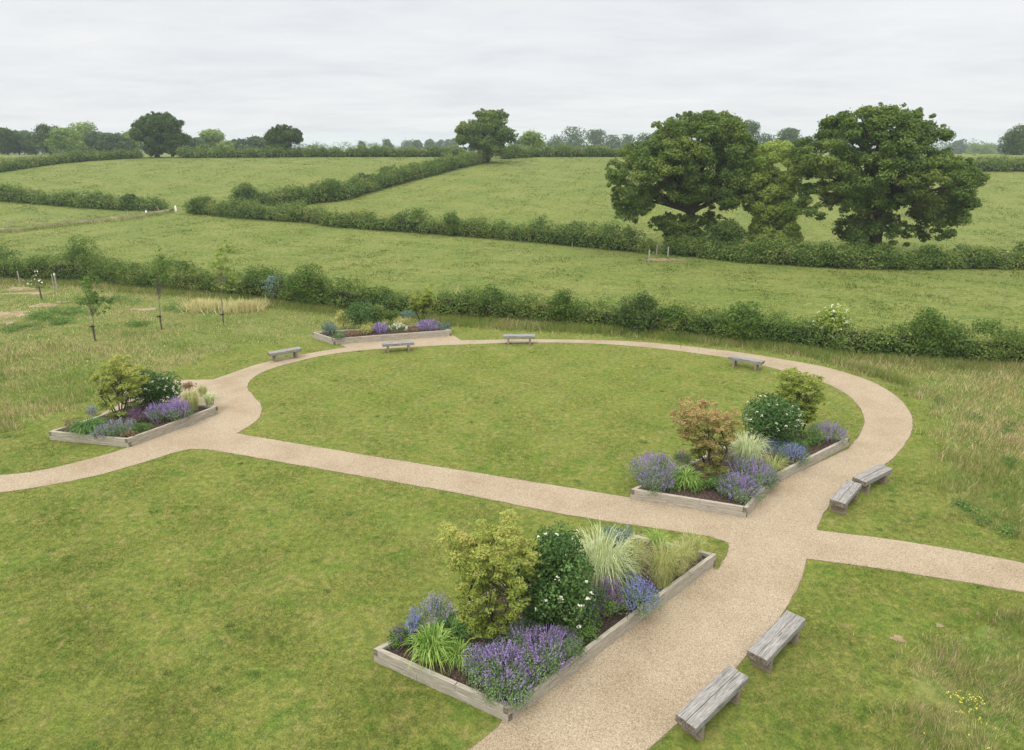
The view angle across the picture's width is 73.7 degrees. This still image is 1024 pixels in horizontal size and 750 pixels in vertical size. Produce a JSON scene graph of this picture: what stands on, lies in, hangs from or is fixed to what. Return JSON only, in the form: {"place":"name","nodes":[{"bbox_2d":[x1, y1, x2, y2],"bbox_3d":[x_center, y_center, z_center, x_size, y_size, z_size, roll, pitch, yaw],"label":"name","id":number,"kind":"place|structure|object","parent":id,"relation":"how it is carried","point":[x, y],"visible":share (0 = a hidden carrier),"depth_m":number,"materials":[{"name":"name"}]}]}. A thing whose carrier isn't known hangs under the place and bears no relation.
{"place":"outdoors","nodes":[
{"label":"outdoors","id":0,"kind":"place"},
{"bbox_2d":[0,207,184,233],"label":"bank grass","id":1,"kind":"structure","parent":0,"point":[68,223],"depth_m":103.99,"materials":[{"name":"green plant"}]},
{"bbox_2d":[178,292,276,314],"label":"straw grass","id":2,"kind":"structure","parent":0,"point":[203,305],"depth_m":52.57,"materials":[{"name":"beige plant"}]},
{"bbox_2d":[0,277,1023,749],"bbox_3d":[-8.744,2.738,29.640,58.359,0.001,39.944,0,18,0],"label":"lawn","id":3,"kind":"structure","parent":0,"point":[484,422],"depth_m":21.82,"materials":[{"name":"green plant"}]},
{"bbox_2d":[49,401,218,446],"bbox_3d":[-16.884,2.136,30.820,3.755,0.400,5.649,10,21,28],"label":"raised bed","id":4,"kind":"object","parent":3,"relation":"on","point":[166,427],"visible":0.44,"depth_m":29.77,"materials":[{"name":"grey wood"}]},
{"bbox_2d":[60,415,109,439],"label":"daylily","id":5,"kind":"object","parent":4,"relation":"on","point":[84,427],"visible":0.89,"depth_m":29.19,"materials":[{"name":"green plant"}]},
{"bbox_2d":[82,341,150,419],"bbox_3d":[-17.415,0.337,30.172,2.881,3.670,2.009,0,18,0],"label":"maple shrub","id":6,"kind":"object","parent":4,"relation":"on","point":[131,378],"visible":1,"depth_m":29.96,"materials":[{"name":"green plant"}]},
{"bbox_2d":[100,416,136,437],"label":"catmint","id":7,"kind":"object","parent":4,"relation":"on","point":[121,424],"visible":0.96,"depth_m":29.07,"materials":[{"name":"grey plant"}]},
{"bbox_2d":[140,402,175,424],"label":"catmint","id":8,"kind":"object","parent":4,"relation":"on","point":[152,412],"visible":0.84,"depth_m":30.42,"materials":[{"name":"purple plant"}]},
{"bbox_2d":[133,367,184,408],"bbox_3d":[-16.819,0.685,32.182,2.321,2.175,2.372,0,18,0],"label":"viburnum shrub","id":9,"kind":"object","parent":4,"relation":"on","point":[157,387],"visible":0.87,"depth_m":31.80,"materials":[{"name":"green plant"}]},
{"bbox_2d":[158,395,197,421],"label":"catmint","id":10,"kind":"object","parent":4,"relation":"on","point":[185,408],"visible":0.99,"depth_m":30.55,"materials":[{"name":"purple plant"}]},
{"bbox_2d":[312,325,451,344],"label":"raised bed","id":11,"kind":"object","parent":3,"relation":"on","point":[395,334],"visible":0.73,"depth_m":44.79,"materials":[{"name":"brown wood"}]},
{"bbox_2d":[340,298,379,328],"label":"rounded shrub","id":12,"kind":"object","parent":11,"relation":"on","point":[361,315],"visible":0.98,"depth_m":45.80,"materials":[{"name":"green plant"}]},
{"bbox_2d":[407,283,435,323],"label":"maple shrub","id":13,"kind":"object","parent":11,"relation":"on","point":[424,302],"visible":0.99,"depth_m":46.45,"materials":[{"name":"green plant"}]},
{"bbox_2d":[0,335,1022,749],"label":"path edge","id":14,"kind":"object","parent":3,"relation":"on","point":[592,491],"visible":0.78,"depth_m":25.04,"materials":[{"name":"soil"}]},
{"bbox_2d":[373,531,716,721],"bbox_3d":[1.593,6.290,18.398,9.965,0.401,3.547,-15,23,-37],"label":"raised bed","id":15,"kind":"object","parent":3,"relation":"on","point":[613,629],"visible":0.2,"depth_m":16.67,"materials":[{"name":"grey wood"}]},
{"bbox_2d":[387,622,409,649],"bbox_3d":[-2.761,6.465,16.752,0.604,0.932,0.584,-8,20,-22],"label":"sage","id":16,"kind":"object","parent":15,"relation":"on","point":[395,634],"visible":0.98,"depth_m":16.66,"materials":[{"name":"green plant"}]},
{"bbox_2d":[405,605,426,644],"bbox_3d":[-2.373,6.183,16.810,0.594,1.183,0.560,-17,25,-42],"label":"speedwell","id":17,"kind":"object","parent":15,"relation":"on","point":[413,624],"visible":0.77,"depth_m":16.77,"materials":[{"name":"blue plant"}]},
{"bbox_2d":[394,618,463,677],"bbox_3d":[-1.920,6.463,16.413,1.794,0.804,1.893,0,18,0],"label":"daylily","id":18,"kind":"object","parent":15,"relation":"on","point":[430,645],"visible":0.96,"depth_m":16.24,"materials":[{"name":"green plant"}]},
{"bbox_2d":[415,590,455,630],"bbox_3d":[-1.920,5.975,17.402,1.166,1.152,1.141,0,18,0],"label":"russian sage","id":19,"kind":"object","parent":15,"relation":"on","point":[437,604],"visible":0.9,"depth_m":17.36,"materials":[{"name":"purple plant"}]},
{"bbox_2d":[422,612,480,647],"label":"daylily","id":20,"kind":"object","parent":15,"relation":"on","point":[453,622],"visible":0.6,"depth_m":17.06,"materials":[{"name":"green plant"}]},
{"bbox_2d":[435,633,474,674],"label":"daylily","id":21,"kind":"object","parent":15,"relation":"on","point":[454,660],"visible":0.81,"depth_m":16.20,"materials":[{"name":"green plant"}]},
{"bbox_2d":[458,641,502,680],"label":"catmint","id":22,"kind":"object","parent":15,"relation":"on","point":[477,646],"visible":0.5,"depth_m":15.97,"materials":[{"name":"purple plant"}]},
{"bbox_2d":[435,509,543,641],"bbox_3d":[-0.515,4.915,16.337,2.607,3.762,1.666,0,18,0],"label":"maple shrub","id":23,"kind":"object","parent":15,"relation":"on","point":[459,554],"visible":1,"depth_m":15.95,"materials":[{"name":"green plant"}]},
{"bbox_2d":[463,635,533,707],"bbox_3d":[-0.313,6.629,15.589,1.749,1.213,1.869,0,18,0],"label":"catmint","id":24,"kind":"object","parent":15,"relation":"on","point":[485,677],"visible":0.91,"depth_m":15.32,"materials":[{"name":"purple plant"}]},
{"bbox_2d":[483,662,541,710],"bbox_3d":[-0.001,6.949,15.315,1.272,0.704,1.202,10,21,27],"label":"catmint","id":25,"kind":"object","parent":15,"relation":"on","point":[520,696],"visible":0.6,"depth_m":15.07,"materials":[{"name":"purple plant"}]},
{"bbox_2d":[483,615,547,666],"bbox_3d":[0.076,6.462,16.553,1.635,1.002,1.688,0,18,0],"label":"catmint","id":26,"kind":"object","parent":15,"relation":"on","point":[517,629],"visible":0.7,"depth_m":16.49,"materials":[{"name":"purple plant"}]},
{"bbox_2d":[506,642,556,688],"bbox_3d":[0.415,6.637,15.772,1.241,0.878,1.066,0,18,0],"label":"catmint","id":27,"kind":"object","parent":15,"relation":"on","point":[533,652],"visible":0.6,"depth_m":15.65,"materials":[{"name":"purple plant"}]},
{"bbox_2d":[509,623,581,689],"bbox_3d":[0.716,6.439,16.201,1.728,1.180,1.708,-13,23,-35],"label":"catmint","id":28,"kind":"object","parent":15,"relation":"on","point":[559,658],"visible":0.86,"depth_m":15.99,"materials":[{"name":"purple plant"}]},
{"bbox_2d":[512,518,602,629],"bbox_3d":[1.100,5.137,17.014,2.392,2.985,2.268,0,18,0],"label":"viburnum shrub","id":29,"kind":"object","parent":15,"relation":"on","point":[557,586],"visible":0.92,"depth_m":16.57,"materials":[{"name":"green plant"}]},
{"bbox_2d":[543,625,586,659],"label":"catmint","id":30,"kind":"object","parent":15,"relation":"on","point":[568,629],"visible":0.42,"depth_m":16.59,"materials":[{"name":"purple plant"}]},
{"bbox_2d":[570,617,601,644],"bbox_3d":[1.797,6.369,16.954,0.887,0.686,0.935,0,18,0],"label":"leafy mound","id":31,"kind":"object","parent":15,"relation":"on","point":[586,629],"visible":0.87,"depth_m":16.85,"materials":[{"name":"green plant"}]},
{"bbox_2d":[589,572,630,619],"bbox_3d":[2.480,5.680,17.697,1.176,1.233,0.996,-15,24,-38],"label":"sage","id":32,"kind":"object","parent":15,"relation":"on","point":[608,596],"visible":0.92,"depth_m":17.61,"materials":[{"name":"purple plant"}]},
{"bbox_2d":[615,575,664,623],"bbox_3d":[3.349,5.810,18.027,1.457,1.020,1.375,0,18,0],"label":"catmint","id":33,"kind":"object","parent":15,"relation":"in","point":[632,595],"visible":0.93,"depth_m":17.93,"materials":[{"name":"purple plant"}]},
{"bbox_2d":[639,535,696,588],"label":"feather grass","id":34,"kind":"object","parent":15,"relation":"on","point":[662,573],"depth_m":18.90,"materials":[{"name":"green plant"}]},
{"bbox_2d":[673,528,712,561],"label":"feather grass","id":35,"kind":"object","parent":15,"relation":"on","point":[694,542],"depth_m":20.21,"materials":[{"name":"green plant"}]},
{"bbox_2d":[675,665,747,741],"bbox_3d":[4.424,7.303,15.095,2.158,0.579,0.502,-16,25,-40],"label":"bench","id":36,"kind":"object","parent":3,"relation":"on","point":[707,703],"visible":1,"depth_m":14.88,"materials":[{"name":"grey wood"}]},
{"bbox_2d":[630,432,849,517],"bbox_3d":[9.380,3.611,26.411,10.558,0.401,3.402,-15,24,-37],"label":"raised bed","id":37,"kind":"object","parent":3,"relation":"on","point":[707,499],"visible":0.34,"depth_m":24.40,"materials":[{"name":"grey wood"}]},
{"bbox_2d":[622,448,687,489],"bbox_3d":[5.251,3.416,25.199,2.415,1.298,2.277,0,18,0],"label":"catmint","id":38,"kind":"object","parent":37,"relation":"on","point":[655,464],"visible":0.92,"depth_m":25.09,"materials":[{"name":"purple plant"}]},
{"bbox_2d":[635,466,675,496],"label":"catmint","id":39,"kind":"object","parent":37,"relation":"on","point":[654,479],"visible":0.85,"depth_m":24.40,"materials":[{"name":"grey plant"}]},
{"bbox_2d":[667,463,709,490],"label":"daylily","id":40,"kind":"object","parent":37,"relation":"on","point":[687,475],"visible":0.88,"depth_m":24.95,"materials":[{"name":"green plant"}]},
{"bbox_2d":[667,396,744,474],"bbox_3d":[7.019,2.329,24.849,2.756,3.266,1.780,0,18,0],"label":"maple shrub","id":41,"kind":"object","parent":37,"relation":"on","point":[711,445],"visible":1,"depth_m":24.50,"materials":[{"name":"brown plant"}]},
{"bbox_2d":[711,470,767,505],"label":"catmint","id":42,"kind":"object","parent":37,"relation":"on","point":[735,487],"visible":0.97,"depth_m":23.93,"materials":[{"name":"purple plant"}]},
{"bbox_2d":[719,452,777,490],"bbox_3d":[8.724,3.528,25.188,2.255,1.103,2.222,0,18,0],"label":"catmint","id":43,"kind":"object","parent":37,"relation":"on","point":[754,463],"visible":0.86,"depth_m":25.03,"materials":[{"name":"purple plant"}]},
{"bbox_2d":[745,463,783,488],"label":"catmint","id":44,"kind":"object","parent":37,"relation":"on","point":[777,479],"visible":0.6,"depth_m":24.74,"materials":[{"name":"purple plant"}]},
{"bbox_2d":[741,389,810,443],"bbox_3d":[10.804,1.857,28.386,2.854,2.536,3.128,0,18,0],"label":"viburnum shrub","id":45,"kind":"object","parent":37,"relation":"on","point":[767,418],"visible":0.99,"depth_m":27.63,"materials":[{"name":"green plant"}]},
{"bbox_2d":[775,441,812,468],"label":"catmint","id":46,"kind":"object","parent":37,"relation":"on","point":[794,450],"visible":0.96,"depth_m":26.52,"materials":[{"name":"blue plant"}]},
{"bbox_2d":[774,366,826,432],"bbox_3d":[12.152,1.114,28.956,2.290,2.965,1.658,0,18,0],"label":"maple shrub","id":47,"kind":"object","parent":37,"relation":"on","point":[792,387],"visible":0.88,"depth_m":28.55,"materials":[{"name":"green plant"}]},
{"bbox_2d":[805,419,851,444],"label":"catmint","id":48,"kind":"object","parent":37,"relation":"on","point":[826,428],"visible":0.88,"depth_m":28.50,"materials":[{"name":"purple plant"}]},
{"bbox_2d":[746,611,805,673],"bbox_3d":[6.561,6.676,16.967,2.122,0.581,0.502,-17,25,-42],"label":"bench","id":49,"kind":"object","parent":3,"relation":"on","point":[771,642],"visible":1,"depth_m":16.70,"materials":[{"name":"grey wood"}]},
{"bbox_2d":[829,480,861,514],"bbox_3d":[11.683,4.341,23.949,0.502,0.580,1.903,16,24,39],"label":"bench","id":50,"kind":"object","parent":3,"relation":"on","point":[845,494],"visible":1,"depth_m":23.62,"materials":[{"name":"grey wood"}]},
{"bbox_2d":[852,464,892,493],"bbox_3d":[13.343,3.881,25.324,1.911,0.580,0.502,-13,22,-33],"label":"bench","id":51,"kind":"object","parent":3,"relation":"on","point":[878,473],"visible":0.89,"depth_m":25.10,"materials":[{"name":"grey wood"}]},
{"bbox_2d":[0,148,1023,363],"bbox_3d":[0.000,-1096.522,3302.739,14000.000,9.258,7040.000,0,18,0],"label":"ground","id":52,"kind":"structure","parent":0,"point":[583,288],"depth_m":90.98,"materials":[{"name":"green plant"}]},
{"bbox_2d":[0,127,19,154],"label":"skyline tree","id":53,"kind":"object","parent":52,"relation":"on","point":[7,141],"visible":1,"depth_m":246.66,"materials":[{"name":"green plant"}]},
{"bbox_2d":[15,130,39,154],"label":"skyline tree","id":54,"kind":"object","parent":52,"relation":"on","point":[25,142],"visible":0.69,"depth_m":249.46,"materials":[{"name":"green plant"}]},
{"bbox_2d":[28,123,60,154],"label":"skyline tree","id":55,"kind":"object","parent":52,"relation":"on","point":[42,134],"visible":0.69,"depth_m":241.73,"materials":[{"name":"green plant"}]},
{"bbox_2d":[43,127,87,154],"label":"skyline tree","id":56,"kind":"object","parent":52,"relation":"on","point":[62,139],"visible":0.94,"depth_m":229.32,"materials":[{"name":"green plant"}]},
{"bbox_2d":[0,147,144,171],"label":"hedge","id":57,"kind":"object","parent":52,"relation":"on","point":[7,164],"visible":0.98,"depth_m":172.14,"materials":[{"name":"green plant"}]},
{"bbox_2d":[66,121,97,152],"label":"skyline tree","id":58,"kind":"object","parent":52,"relation":"on","point":[88,127],"visible":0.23,"depth_m":257.53,"materials":[{"name":"green plant"}]},
{"bbox_2d":[61,233,103,265],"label":"hedge shrub","id":59,"kind":"object","parent":52,"relation":"on","point":[80,250],"visible":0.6,"depth_m":64.30,"materials":[{"name":"green plant"}]},
{"bbox_2d":[0,181,170,210],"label":"hedge","id":60,"kind":"object","parent":52,"relation":"on","point":[18,194],"visible":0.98,"depth_m":118.06,"materials":[{"name":"green plant"}]},
{"bbox_2d":[83,131,107,154],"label":"skyline tree","id":61,"kind":"object","parent":52,"relation":"on","point":[90,137],"visible":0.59,"depth_m":245.81,"materials":[{"name":"green plant"}]},
{"bbox_2d":[95,132,131,153],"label":"skyline tree","id":62,"kind":"object","parent":52,"relation":"on","point":[110,141],"visible":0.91,"depth_m":243.98,"materials":[{"name":"green plant"}]},
{"bbox_2d":[128,111,191,156],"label":"oak tree","id":63,"kind":"object","parent":52,"relation":"on","point":[158,134],"visible":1,"depth_m":186.57,"materials":[{"name":"green plant"}]},
{"bbox_2d":[198,128,225,151],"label":"skyline tree","id":64,"kind":"object","parent":52,"relation":"on","point":[210,137],"visible":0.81,"depth_m":271.65,"materials":[{"name":"green plant"}]},
{"bbox_2d":[230,182,258,203],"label":"hedge shrub","id":65,"kind":"object","parent":52,"relation":"on","point":[244,187],"visible":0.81,"depth_m":119.25,"materials":[{"name":"green plant"}]},
{"bbox_2d":[263,124,303,149],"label":"round tree","id":66,"kind":"object","parent":52,"relation":"on","point":[283,136],"visible":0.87,"depth_m":190.81,"materials":[{"name":"green plant"}]},
{"bbox_2d":[174,142,466,157],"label":"hedge","id":67,"kind":"object","parent":52,"relation":"on","point":[280,152],"visible":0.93,"depth_m":192.52,"materials":[{"name":"green plant"}]},
{"bbox_2d":[226,150,490,205],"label":"hedge","id":68,"kind":"object","parent":52,"relation":"on","point":[357,186],"visible":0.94,"depth_m":128.82,"materials":[{"name":"green plant"}]},
{"bbox_2d":[181,194,660,253],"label":"hedge","id":69,"kind":"object","parent":52,"relation":"on","point":[604,238],"visible":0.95,"depth_m":95.09,"materials":[{"name":"green plant"}]},
{"bbox_2d":[1,139,964,153],"bbox_3d":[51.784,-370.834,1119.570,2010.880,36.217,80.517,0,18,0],"label":"distant woodland","id":70,"kind":"object","parent":52,"relation":"on","point":[375,143],"visible":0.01,"depth_m":1110.88,"materials":[{"name":"green plant"}]},
{"bbox_2d":[453,108,518,162],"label":"oak tree","id":71,"kind":"object","parent":52,"relation":"on","point":[492,134],"visible":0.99,"depth_m":166.87,"materials":[{"name":"green plant"}]},
{"bbox_2d":[0,244,1023,363],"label":"hedge","id":72,"kind":"object","parent":52,"relation":"on","point":[890,340],"visible":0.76,"depth_m":49.56,"materials":[{"name":"green plant"}]},
{"bbox_2d":[520,129,546,148],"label":"hawthorn tree","id":73,"kind":"object","parent":52,"relation":"on","point":[530,138],"visible":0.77,"depth_m":198.32,"materials":[{"name":"green plant"}]},
{"bbox_2d":[496,142,636,158],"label":"hedge","id":74,"kind":"object","parent":52,"relation":"on","point":[511,152],"visible":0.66,"depth_m":193.81,"materials":[{"name":"green plant"}]},
{"bbox_2d":[560,126,590,148],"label":"skyline tree","id":75,"kind":"object","parent":52,"relation":"on","point":[577,140],"visible":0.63,"depth_m":423.61,"materials":[{"name":"green plant"}]},
{"bbox_2d":[659,303,687,330],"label":"hedge shrub","id":76,"kind":"object","parent":52,"relation":"on","point":[668,313],"visible":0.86,"depth_m":45.60,"materials":[{"name":"green plant"}]},
{"bbox_2d":[604,110,760,243],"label":"oak tree","id":77,"kind":"object","parent":52,"relation":"on","point":[689,183],"visible":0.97,"depth_m":77.84,"materials":[{"name":"green plant"}]},
{"bbox_2d":[697,218,749,257],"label":"understorey shrub","id":78,"kind":"object","parent":52,"relation":"on","point":[731,231],"visible":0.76,"depth_m":76.89,"materials":[{"name":"green plant"}]},
{"bbox_2d":[741,139,804,247],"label":"field maple tree","id":79,"kind":"object","parent":52,"relation":"on","point":[774,197],"visible":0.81,"depth_m":79.19,"materials":[{"name":"green plant"}]},
{"bbox_2d":[775,127,802,153],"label":"skyline tree","id":80,"kind":"object","parent":52,"relation":"on","point":[788,135],"visible":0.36,"depth_m":337.17,"materials":[{"name":"green plant"}]},
{"bbox_2d":[809,302,853,343],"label":"elder shrub","id":81,"kind":"object","parent":52,"relation":"on","point":[833,315],"visible":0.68,"depth_m":42.31,"materials":[{"name":"green plant"}]},
{"bbox_2d":[658,233,1023,269],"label":"hedge","id":82,"kind":"object","parent":52,"relation":"on","point":[860,255],"visible":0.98,"depth_m":71.17,"materials":[{"name":"green plant"}]},
{"bbox_2d":[787,102,990,254],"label":"oak tree","id":83,"kind":"object","parent":52,"relation":"on","point":[899,166],"visible":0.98,"depth_m":71.36,"materials":[{"name":"green plant"}]},
{"bbox_2d":[923,153,1023,171],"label":"hedge","id":84,"kind":"object","parent":52,"relation":"on","point":[1010,165],"visible":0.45,"depth_m":153.42,"materials":[{"name":"green plant"}]},
{"bbox_2d":[997,123,1023,154],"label":"skyline tree","id":85,"kind":"object","parent":52,"relation":"on","point":[1013,144],"visible":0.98,"depth_m":239.32,"materials":[{"name":"green plant"}]},
{"bbox_2d":[0,335,1023,749],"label":"path","id":86,"kind":"structure","parent":0,"point":[644,683],"depth_m":21.75,"materials":[{"name":"beige gravel"}]},
{"bbox_2d":[0,282,1023,537],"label":"meadow","id":87,"kind":"structure","parent":0,"point":[204,317],"depth_m":42.59,"materials":[{"name":"green plant"}]},
{"bbox_2d":[75,273,114,338],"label":"young tree","id":88,"kind":"object","parent":87,"relation":"on","point":[91,296],"visible":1,"depth_m":43.51,"materials":[{"name":"green plant"}]},
{"bbox_2d":[150,245,172,323],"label":"young tree","id":89,"kind":"object","parent":87,"relation":"on","point":[160,278],"visible":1,"depth_m":46.18,"materials":[{"name":"green plant"}]},
{"bbox_2d":[209,236,240,312],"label":"young tree","id":90,"kind":"object","parent":87,"relation":"on","point":[225,259],"visible":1,"depth_m":47.84,"materials":[{"name":"green plant"}]},
{"bbox_2d":[282,262,332,305],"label":"hedge shrub","id":91,"kind":"object","parent":87,"relation":"on","point":[303,284],"visible":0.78,"depth_m":53.69,"materials":[{"name":"green plant"}]},
{"bbox_2d":[0,293,1022,538],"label":"meadow weeds","id":92,"kind":"object","parent":87,"relation":"on","point":[42,315],"visible":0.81,"depth_m":48.20,"materials":[{"name":"green plant"}]},
{"bbox_2d":[0,276,1023,376],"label":"hedge foot grass","id":93,"kind":"structure","parent":87,"relation":"on","point":[318,308],"depth_m":45.85,"materials":[{"name":"green plant"}]},
{"bbox_2d":[542,288,579,323],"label":"hedge shrub","id":94,"kind":"object","parent":87,"relation":"on","point":[562,298],"visible":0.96,"depth_m":47.92,"materials":[{"name":"green plant"}]},
{"bbox_2d":[612,290,664,332],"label":"hedge shrub","id":95,"kind":"object","parent":87,"relation":"on","point":[641,317],"visible":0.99,"depth_m":45.85,"materials":[{"name":"green plant"}]},
{"bbox_2d":[431,316,921,388],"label":"tussock grass","id":96,"kind":"structure","parent":87,"relation":"on","point":[898,377],"depth_m":45.38,"materials":[{"name":"green plant"}]},
{"bbox_2d":[721,301,768,341],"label":"hedge shrub","id":97,"kind":"object","parent":87,"relation":"on","point":[745,316],"visible":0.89,"depth_m":43.83,"materials":[{"name":"green plant"}]},
{"bbox_2d":[906,307,958,357],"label":"hedge shrub","id":98,"kind":"object","parent":87,"relation":"on","point":[943,337],"visible":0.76,"depth_m":40.21,"materials":[{"name":"green plant"}]},
{"bbox_2d":[0,0,1023,147],"label":"sky","id":99,"kind":"structure","parent":0,"point":[350,71],"materials":[{"name":"white"}]},
{"bbox_2d":[563,515,655,596],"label":"ornamental grass","id":100,"kind":"object","parent":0,"point":[601,555],"depth_m":18.58,"materials":[{"name":"green plant"}]},
{"bbox_2d":[617,533,654,576],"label":"feather grass","id":101,"kind":"object","parent":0,"point":[636,561],"depth_m":19.32,"materials":[{"name":"green plant"}]},
{"bbox_2d":[663,535,702,574],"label":"feather grass","id":102,"kind":"object","parent":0,"point":[686,558],"depth_m":19.56,"materials":[{"name":"green plant"}]},
{"bbox_2d":[725,429,774,466],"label":"ornamental grass","id":103,"kind":"object","parent":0,"point":[747,445],"depth_m":26.02,"materials":[{"name":"plant"}]},
{"bbox_2d":[906,621,1023,749],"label":"meadow corner","id":104,"kind":"object","parent":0,"point":[923,687],"visible":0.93,"depth_m":15.88,"materials":[{"name":"green plant"}]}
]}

